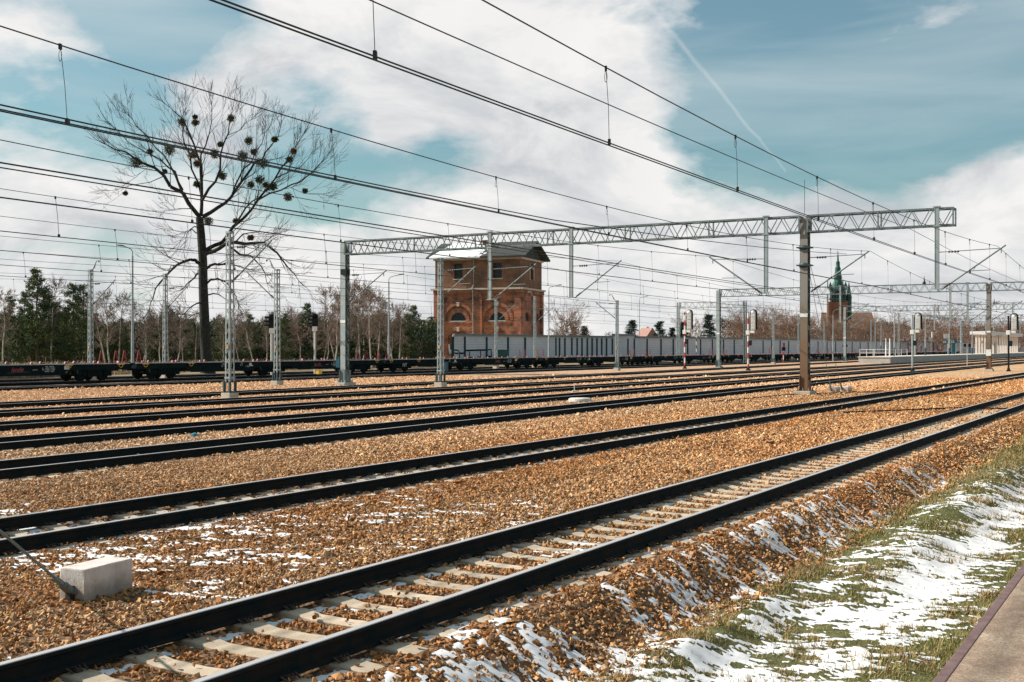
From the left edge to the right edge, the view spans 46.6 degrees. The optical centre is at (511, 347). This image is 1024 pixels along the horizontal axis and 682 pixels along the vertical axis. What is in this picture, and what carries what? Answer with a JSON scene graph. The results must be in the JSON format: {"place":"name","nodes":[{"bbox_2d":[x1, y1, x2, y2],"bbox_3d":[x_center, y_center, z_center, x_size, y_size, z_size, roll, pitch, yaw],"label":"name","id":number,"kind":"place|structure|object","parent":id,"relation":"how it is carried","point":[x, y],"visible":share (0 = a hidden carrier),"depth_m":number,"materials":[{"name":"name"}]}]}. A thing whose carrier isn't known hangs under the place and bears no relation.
{"place":"outdoors","nodes":[
{"label":"outdoors","id":0,"kind":"place"},
{"bbox_2d":[1,357,711,378],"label":"meadow","id":1,"kind":"structure","parent":0,"point":[218,372],"depth_m":128.53,"materials":[{"name":"brown plant"}]},
{"bbox_2d":[0,287,19,363],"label":"birch","id":2,"kind":"object","parent":1,"relation":"on","point":[4,326],"visible":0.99,"depth_m":125.89,"materials":[{"name":"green plant"}]},
{"bbox_2d":[0,296,23,363],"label":"pine tree","id":3,"kind":"object","parent":1,"relation":"on","point":[9,298],"visible":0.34,"depth_m":137.00,"materials":[{"name":"green plant"}]},
{"bbox_2d":[4,318,28,362],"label":"pine tree","id":4,"kind":"object","parent":1,"relation":"on","point":[18,357],"visible":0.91,"depth_m":132.17,"materials":[{"name":"green plant"}]},
{"bbox_2d":[15,268,58,363],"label":"pine tree","id":5,"kind":"object","parent":1,"relation":"on","point":[37,338],"visible":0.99,"depth_m":131.80,"materials":[{"name":"green plant"}]},
{"bbox_2d":[33,272,66,363],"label":"birch","id":6,"kind":"object","parent":1,"relation":"on","point":[59,287],"visible":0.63,"depth_m":138.31,"materials":[{"name":"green plant"}]},
{"bbox_2d":[50,315,76,361],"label":"pine tree","id":7,"kind":"object","parent":1,"relation":"on","point":[62,355],"visible":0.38,"depth_m":136.92,"materials":[{"name":"green plant"}]},
{"bbox_2d":[52,282,95,360],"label":"pine tree","id":8,"kind":"object","parent":1,"relation":"on","point":[74,350],"visible":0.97,"depth_m":132.65,"materials":[{"name":"green plant"}]},
{"bbox_2d":[68,283,99,362],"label":"tree","id":9,"kind":"object","parent":1,"relation":"on","point":[83,287],"visible":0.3,"depth_m":139.52,"materials":[{"name":"green plant"}]},
{"bbox_2d":[86,313,106,361],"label":"pine tree","id":10,"kind":"object","parent":1,"relation":"on","point":[97,354],"visible":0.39,"depth_m":140.49,"materials":[{"name":"green plant"}]},
{"bbox_2d":[80,297,115,362],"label":"birch","id":11,"kind":"object","parent":1,"relation":"on","point":[96,319],"visible":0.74,"depth_m":123.87,"materials":[{"name":"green plant"}]},
{"bbox_2d":[92,287,121,361],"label":"birch","id":12,"kind":"object","parent":1,"relation":"on","point":[106,312],"visible":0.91,"depth_m":125.78,"materials":[{"name":"brown plant"}]},
{"bbox_2d":[101,288,138,360],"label":"birch","id":13,"kind":"object","parent":1,"relation":"on","point":[119,301],"visible":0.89,"depth_m":136.99,"materials":[{"name":"brown plant"}]},
{"bbox_2d":[110,317,130,362],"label":"pine tree","id":14,"kind":"object","parent":1,"relation":"on","point":[123,346],"visible":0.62,"depth_m":140.11,"materials":[{"name":"green plant"}]},
{"bbox_2d":[134,305,158,361],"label":"birch","id":15,"kind":"object","parent":1,"relation":"on","point":[144,336],"visible":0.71,"depth_m":134.70,"materials":[{"name":"brown plant"}]},
{"bbox_2d":[140,317,163,361],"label":"pine tree","id":16,"kind":"object","parent":1,"relation":"on","point":[154,354],"visible":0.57,"depth_m":145.43,"materials":[{"name":"green plant"}]},
{"bbox_2d":[147,308,170,361],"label":"birch","id":17,"kind":"object","parent":1,"relation":"on","point":[152,323],"visible":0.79,"depth_m":128.83,"materials":[{"name":"brown plant"}]},
{"bbox_2d":[168,302,192,359],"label":"birch","id":18,"kind":"object","parent":1,"relation":"on","point":[185,317],"visible":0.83,"depth_m":126.61,"materials":[{"name":"brown plant"}]},
{"bbox_2d":[182,318,200,360],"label":"pine tree","id":19,"kind":"object","parent":1,"relation":"on","point":[190,353],"visible":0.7,"depth_m":144.24,"materials":[{"name":"green plant"}]},
{"bbox_2d":[83,72,350,373],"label":"bare tree","id":20,"kind":"object","parent":1,"relation":"on","point":[205,340],"visible":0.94,"depth_m":111.19,"materials":[{"name":"black plant"}]},
{"bbox_2d":[0,357,436,378],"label":"dry reeds","id":21,"kind":"object","parent":1,"relation":"on","point":[113,373],"visible":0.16,"depth_m":105.95,"materials":[{"name":"plant"}]},
{"bbox_2d":[0,309,445,363],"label":"woodland","id":22,"kind":"object","parent":1,"relation":"on","point":[142,354],"visible":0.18,"depth_m":152.98,"materials":[{"name":"plant"}]},
{"bbox_2d":[234,310,260,360],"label":"birch","id":23,"kind":"object","parent":1,"relation":"on","point":[244,324],"visible":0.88,"depth_m":130.72,"materials":[{"name":"brown plant"}]},
{"bbox_2d":[239,313,261,360],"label":"pine tree","id":24,"kind":"object","parent":1,"relation":"on","point":[245,353],"visible":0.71,"depth_m":142.91,"materials":[{"name":"green plant"}]},
{"bbox_2d":[275,313,295,359],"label":"pine tree","id":25,"kind":"object","parent":1,"relation":"on","point":[285,328],"visible":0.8,"depth_m":140.38,"materials":[{"name":"green plant"}]},
{"bbox_2d":[283,309,308,370],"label":"birch","id":26,"kind":"object","parent":1,"relation":"on","point":[294,324],"visible":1,"depth_m":126.28,"materials":[{"name":"brown plant"}]},
{"bbox_2d":[315,282,339,359],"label":"birch","id":27,"kind":"object","parent":1,"relation":"on","point":[324,293],"visible":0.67,"depth_m":140.47,"materials":[{"name":"brown plant"}]},
{"bbox_2d":[323,288,339,369],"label":"birch","id":28,"kind":"object","parent":1,"relation":"on","point":[332,332],"visible":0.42,"depth_m":130.32,"materials":[{"name":"brown plant"}]},
{"bbox_2d":[350,286,368,356],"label":"birch","id":29,"kind":"object","parent":1,"relation":"on","point":[354,315],"visible":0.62,"depth_m":139.56,"materials":[{"name":"brown plant"}]},
{"bbox_2d":[350,276,378,358],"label":"birch","id":30,"kind":"object","parent":1,"relation":"on","point":[356,286],"visible":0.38,"depth_m":141.92,"materials":[{"name":"brown plant"}]},
{"bbox_2d":[361,285,398,368],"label":"birch","id":31,"kind":"object","parent":1,"relation":"on","point":[379,318],"visible":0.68,"depth_m":133.57,"materials":[{"name":"brown plant"}]},
{"bbox_2d":[394,312,420,358],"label":"pine tree","id":32,"kind":"object","parent":1,"relation":"on","point":[411,346],"visible":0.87,"depth_m":147.86,"materials":[{"name":"green plant"}]},
{"bbox_2d":[420,317,438,358],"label":"pine tree","id":33,"kind":"object","parent":1,"relation":"on","point":[428,323],"visible":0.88,"depth_m":151.55,"materials":[{"name":"green plant"}]},
{"bbox_2d":[544,297,592,335],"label":"bare tree","id":34,"kind":"object","parent":1,"relation":"on","point":[575,322],"visible":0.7,"depth_m":262.85,"materials":[{"name":"brown plant"}]},
{"bbox_2d":[700,314,715,336],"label":"conifer tree","id":35,"kind":"object","parent":1,"relation":"on","point":[709,332],"visible":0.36,"depth_m":270.17,"materials":[{"name":"green plant"}]},
{"bbox_2d":[723,303,765,337],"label":"bare tree","id":36,"kind":"object","parent":1,"relation":"on","point":[738,326],"visible":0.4,"depth_m":357.00,"materials":[{"name":"brown plant"}]},
{"bbox_2d":[741,304,788,338],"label":"bare tree","id":37,"kind":"object","parent":1,"relation":"on","point":[758,333],"visible":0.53,"depth_m":347.06,"materials":[{"name":"brown plant"}]},
{"bbox_2d":[770,306,813,338],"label":"bare tree","id":38,"kind":"object","parent":1,"relation":"on","point":[786,325],"visible":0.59,"depth_m":335.55,"materials":[{"name":"brown plant"}]},
{"bbox_2d":[833,313,872,339],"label":"bare tree","id":39,"kind":"object","parent":1,"relation":"on","point":[851,334],"visible":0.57,"depth_m":331.58,"materials":[{"name":"brown plant"}]},
{"bbox_2d":[872,315,907,340],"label":"bare tree","id":40,"kind":"object","parent":1,"relation":"on","point":[884,336],"visible":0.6,"depth_m":374.54,"materials":[{"name":"brown plant"}]},
{"bbox_2d":[4,236,1001,335],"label":"overhead line","id":41,"kind":"object","parent":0,"point":[375,290],"visible":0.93,"depth_m":61.60,"materials":[{"name":"black metal"}]},
{"bbox_2d":[0,357,1023,434],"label":"ballast field","id":42,"kind":"structure","parent":0,"point":[997,371],"depth_m":119.49,"materials":[{"name":"brown gravel"}]},
{"bbox_2d":[0,529,131,600],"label":"anchor block","id":43,"kind":"structure","parent":42,"relation":"on","point":[92,579],"depth_m":11.24,"materials":[{"name":"concrete"}]},
{"bbox_2d":[87,260,114,379],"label":"lattice mast","id":44,"kind":"object","parent":42,"relation":"on","point":[91,305],"visible":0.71,"depth_m":86.11,"materials":[{"name":"metal"}]},
{"bbox_2d":[117,244,133,375],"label":"lamp post","id":45,"kind":"object","parent":42,"relation":"on","point":[132,330],"visible":0.82,"depth_m":95.12,"materials":[{"name":"metal"}]},
{"bbox_2d":[160,265,188,377],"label":"lattice mast","id":46,"kind":"object","parent":42,"relation":"on","point":[164,311],"visible":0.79,"depth_m":92.34,"materials":[{"name":"metal"}]},
{"bbox_2d":[221,231,271,397],"bbox_3d":[-12.045,-1.220,54.360,2.803,8.320,0.600,0,0,30],"label":"lattice mast","id":47,"kind":"object","parent":42,"relation":"on","point":[229,393],"visible":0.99,"depth_m":54.80,"materials":[{"name":"metal"}]},
{"bbox_2d":[246,259,282,384],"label":"lattice mast","id":48,"kind":"object","parent":42,"relation":"on","point":[277,381],"visible":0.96,"depth_m":74.91,"materials":[{"name":"metal"}]},
{"bbox_2d":[352,286,387,369],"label":"birch","id":49,"kind":"object","parent":42,"relation":"on","point":[371,302],"visible":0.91,"depth_m":126.20,"materials":[{"name":"brown plant"}]},
{"bbox_2d":[384,302,414,358],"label":"birch","id":50,"kind":"object","parent":42,"relation":"on","point":[402,320],"visible":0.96,"depth_m":134.52,"materials":[{"name":"brown plant"}]},
{"bbox_2d":[0,361,857,407],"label":"railway track","id":51,"kind":"structure","parent":42,"relation":"on","point":[33,403],"depth_m":64.70,"materials":[{"name":"metal"}]},
{"bbox_2d":[0,359,857,390],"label":"railway track","id":52,"kind":"structure","parent":42,"relation":"on","point":[216,381],"depth_m":90.80,"materials":[{"name":"metal"}]},
{"bbox_2d":[0,358,857,385],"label":"railway track","id":53,"kind":"structure","parent":42,"relation":"on","point":[170,379],"depth_m":98.45,"materials":[{"name":"metal"}]},
{"bbox_2d":[0,350,131,380],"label":"flat wagon","id":54,"kind":"object","parent":53,"relation":"on","point":[66,371],"visible":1,"depth_m":78.01,"materials":[{"name":"paint"}]},
{"bbox_2d":[109,350,382,378],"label":"flat wagon","id":55,"kind":"object","parent":53,"relation":"on","point":[153,370],"visible":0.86,"depth_m":91.25,"materials":[{"name":"paint"}]},
{"bbox_2d":[364,350,539,371],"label":"flat wagon","id":56,"kind":"object","parent":53,"relation":"on","point":[403,364],"visible":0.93,"depth_m":118.27,"materials":[{"name":"paint"}]},
{"bbox_2d":[522,349,647,367],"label":"flat wagon","id":57,"kind":"object","parent":53,"relation":"on","point":[544,361],"visible":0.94,"depth_m":142.25,"materials":[{"name":"paint"}]},
{"bbox_2d":[633,349,724,363],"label":"flat wagon","id":58,"kind":"object","parent":53,"relation":"on","point":[656,359],"visible":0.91,"depth_m":166.22,"materials":[{"name":"paint"}]},
{"bbox_2d":[711,349,782,361],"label":"flat wagon","id":59,"kind":"object","parent":53,"relation":"on","point":[752,357],"visible":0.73,"depth_m":193.00,"materials":[{"name":"paint"}]},
{"bbox_2d":[0,357,857,381],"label":"railway track","id":60,"kind":"structure","parent":42,"relation":"on","point":[131,377],"depth_m":108.08,"materials":[{"name":"metal"}]},
{"bbox_2d":[434,258,475,386],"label":"lattice mast","id":61,"kind":"object","parent":42,"relation":"on","point":[440,283],"visible":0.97,"depth_m":71.55,"materials":[{"name":"metal"}]},
{"bbox_2d":[493,292,514,368],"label":"pole","id":62,"kind":"object","parent":42,"relation":"on","point":[496,319],"visible":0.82,"depth_m":135.34,"materials":[{"name":"metal"}]},
{"bbox_2d":[0,374,1023,681],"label":"ballast","id":63,"kind":"structure","parent":42,"relation":"on","point":[650,458],"depth_m":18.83,"materials":[{"name":"gravel"}]},
{"bbox_2d":[0,392,1023,681],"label":"railway track","id":64,"kind":"structure","parent":42,"relation":"on","point":[70,662],"depth_m":11.72,"materials":[{"name":"metal"}]},
{"bbox_2d":[0,372,1023,556],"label":"railway track","id":65,"kind":"structure","parent":42,"relation":"on","point":[94,530],"depth_m":20.51,"materials":[{"name":"metal"}]},
{"bbox_2d":[0,362,1023,482],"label":"railway track","id":66,"kind":"structure","parent":42,"relation":"on","point":[32,467],"depth_m":31.07,"materials":[{"name":"metal"}]},
{"bbox_2d":[0,359,1023,451],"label":"railway track","id":67,"kind":"structure","parent":42,"relation":"on","point":[31,441],"depth_m":39.36,"materials":[{"name":"metal"}]},
{"bbox_2d":[0,357,1023,431],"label":"railway track","id":68,"kind":"structure","parent":42,"relation":"on","point":[93,420],"depth_m":47.70,"materials":[{"name":"metal"}]},
{"bbox_2d":[0,356,1023,417],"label":"railway track","id":69,"kind":"structure","parent":42,"relation":"on","point":[90,408],"depth_m":57.06,"materials":[{"name":"metal"}]},
{"bbox_2d":[528,291,551,366],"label":"pole","id":70,"kind":"object","parent":42,"relation":"on","point":[534,332],"visible":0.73,"depth_m":142.56,"materials":[{"name":"metal"}]},
{"bbox_2d":[596,294,620,370],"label":"pole","id":71,"kind":"object","parent":42,"relation":"on","point":[617,367],"visible":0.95,"depth_m":124.31,"materials":[{"name":"metal"}]},
{"bbox_2d":[334,180,1005,394],"bbox_3d":[6.175,-2.725,65.531,39.312,11.650,1.160,0,0,30],"label":"catenary gantry","id":72,"kind":"object","parent":42,"relation":"on","point":[804,226],"visible":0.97,"depth_m":62.79,"materials":[{"name":"grey metal"}]},
{"bbox_2d":[0,104,841,253],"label":"feeder cable","id":73,"kind":"object","parent":72,"relation":"hanging from","point":[349,178],"visible":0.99,"depth_m":22.13,"materials":[{"name":"black metal"}]},
{"bbox_2d":[0,25,1021,315],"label":"overhead line","id":74,"kind":"object","parent":72,"relation":"hanging from","point":[60,45],"visible":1,"depth_m":21.28,"materials":[{"name":"black metal"}]},
{"bbox_2d":[683,309,692,368],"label":"railway signal","id":75,"kind":"object","parent":42,"relation":"on","point":[688,323],"visible":0.98,"depth_m":135.44,"materials":[{"name":"black paint"}]},
{"bbox_2d":[676,301,746,362],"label":"catenary gantry","id":76,"kind":"object","parent":42,"relation":"on","point":[744,333],"visible":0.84,"depth_m":175.88,"materials":[{"name":"metal"}]},
{"bbox_2d":[451,334,1023,360],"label":"open wagons","id":77,"kind":"object","parent":42,"relation":"on","point":[472,345],"visible":0.62,"depth_m":208.78,"materials":[{"name":"grey metal"}]},
{"bbox_2d":[746,309,756,369],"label":"railway signal","id":78,"kind":"object","parent":42,"relation":"on","point":[753,321],"visible":0.98,"depth_m":125.81,"materials":[{"name":"black paint"}]},
{"bbox_2d":[713,278,1023,370],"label":"catenary gantry","id":79,"kind":"object","parent":42,"relation":"on","point":[988,290],"visible":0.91,"depth_m":125.82,"materials":[{"name":"grey metal"}]},
{"bbox_2d":[13,279,876,335],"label":"overhead line","id":80,"kind":"object","parent":79,"relation":"hanging from","point":[330,300],"visible":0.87,"depth_m":99.68,"materials":[{"name":"black metal"}]},
{"bbox_2d":[4,273,906,335],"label":"overhead line","id":81,"kind":"object","parent":79,"relation":"hanging from","point":[338,309],"visible":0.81,"depth_m":89.58,"materials":[{"name":"black metal"}]},
{"bbox_2d":[0,162,947,317],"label":"feeder cable","id":82,"kind":"object","parent":79,"relation":"hanging from","point":[358,221],"visible":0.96,"depth_m":27.13,"materials":[{"name":"black metal"}]},
{"bbox_2d":[0,167,948,318],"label":"feeder cable","id":83,"kind":"object","parent":79,"relation":"hanging from","point":[357,225],"visible":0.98,"depth_m":27.34,"materials":[{"name":"black metal"}]},
{"bbox_2d":[8,253,965,335],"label":"overhead line","id":84,"kind":"object","parent":79,"relation":"hanging from","point":[375,297],"visible":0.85,"depth_m":69.92,"materials":[{"name":"black metal"}]},
{"bbox_2d":[0,216,1010,334],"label":"overhead line","id":85,"kind":"object","parent":79,"relation":"hanging from","point":[363,280],"visible":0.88,"depth_m":51.10,"materials":[{"name":"black metal"}]},
{"bbox_2d":[0,188,1020,332],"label":"overhead line","id":86,"kind":"object","parent":79,"relation":"hanging from","point":[382,269],"visible":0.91,"depth_m":43.16,"materials":[{"name":"black metal"}]},
{"bbox_2d":[0,139,1023,329],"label":"overhead line","id":87,"kind":"object","parent":79,"relation":"hanging from","point":[193,222],"visible":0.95,"depth_m":33.80,"materials":[{"name":"black metal"}]},
{"bbox_2d":[209,0,1022,292],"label":"overhead line","id":88,"kind":"object","parent":79,"relation":"hanging from","point":[374,56],"visible":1,"depth_m":16.29,"materials":[{"name":"black metal"}]},
{"bbox_2d":[369,0,1023,283],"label":"feeder cable","id":89,"kind":"object","parent":79,"relation":"hanging from","point":[620,109],"visible":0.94,"depth_m":26.67,"materials":[{"name":"black metal"}]},
{"bbox_2d":[910,312,921,370],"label":"railway signal","id":90,"kind":"object","parent":42,"relation":"on","point":[917,323],"visible":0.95,"depth_m":120.46,"materials":[{"name":"metal"}]},
{"bbox_2d":[841,300,1023,361],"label":"catenary gantry","id":91,"kind":"object","parent":42,"relation":"on","point":[845,309],"visible":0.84,"depth_m":190.81,"materials":[{"name":"grey metal"}]},
{"bbox_2d":[858,353,1023,362],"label":"platform","id":92,"kind":"structure","parent":42,"relation":"on","point":[896,359],"depth_m":205.17,"materials":[{"name":"white concrete"}]},
{"bbox_2d":[861,352,1023,356],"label":"platform kerb","id":93,"kind":"structure","parent":92,"relation":"on","point":[937,355],"depth_m":215.65,"materials":[{"name":"concrete"}]},
{"bbox_2d":[970,331,1022,353],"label":"platform shelter","id":94,"kind":"object","parent":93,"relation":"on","point":[999,344],"visible":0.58,"depth_m":296.04,"materials":[{"name":"white paint"}]},
{"bbox_2d":[926,313,963,350],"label":"bare tree","id":95,"kind":"object","parent":42,"relation":"on","point":[941,347],"visible":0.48,"depth_m":367.39,"materials":[{"name":"brown plant"}]},
{"bbox_2d":[935,309,971,353],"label":"bare tree","id":96,"kind":"object","parent":42,"relation":"on","point":[953,333],"visible":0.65,"depth_m":347.83,"materials":[{"name":"brown plant"}]},
{"bbox_2d":[1006,313,1018,370],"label":"railway signal","id":97,"kind":"object","parent":42,"relation":"on","point":[1013,322],"visible":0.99,"depth_m":120.19,"materials":[{"name":"black paint"}]},
{"bbox_2d":[0,0,1023,340],"label":"sky","id":98,"kind":"structure","parent":0,"point":[893,104],"materials":[{"name":"white"}]},
{"bbox_2d":[568,430,1023,681],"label":"grass verge","id":99,"kind":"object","parent":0,"point":[908,587],"depth_m":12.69,"materials":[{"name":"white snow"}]},
{"label":"ground","id":100,"kind":"structure","parent":0,"visible":0},
{"bbox_2d":[426,238,549,358],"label":"water tower","id":101,"kind":"structure","parent":100,"relation":"on","point":[475,321],"depth_m":198.08,"materials":[{"name":"brick"}]},
{"bbox_2d":[820,254,874,338],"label":"church","id":102,"kind":"structure","parent":100,"relation":"on","point":[831,308],"depth_m":597.95,"materials":[{"name":"brick"}]},
{"bbox_2d":[721,317,1023,341],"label":"thicket","id":103,"kind":"object","parent":100,"relation":"on","point":[723,326],"visible":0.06,"depth_m":458.52,"materials":[{"name":"brown plant"}]},
{"bbox_2d":[947,576,1023,681],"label":"station platform","id":104,"kind":"structure","parent":100,"relation":"on","point":[995,653],"depth_m":6.68,"materials":[{"name":"beige concrete"}]},
{"bbox_2d":[932,563,1023,681],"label":"platform edging","id":105,"kind":"object","parent":104,"relation":"attached to","point":[955,660],"visible":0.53,"depth_m":7.12,"materials":[{"name":"concrete"}]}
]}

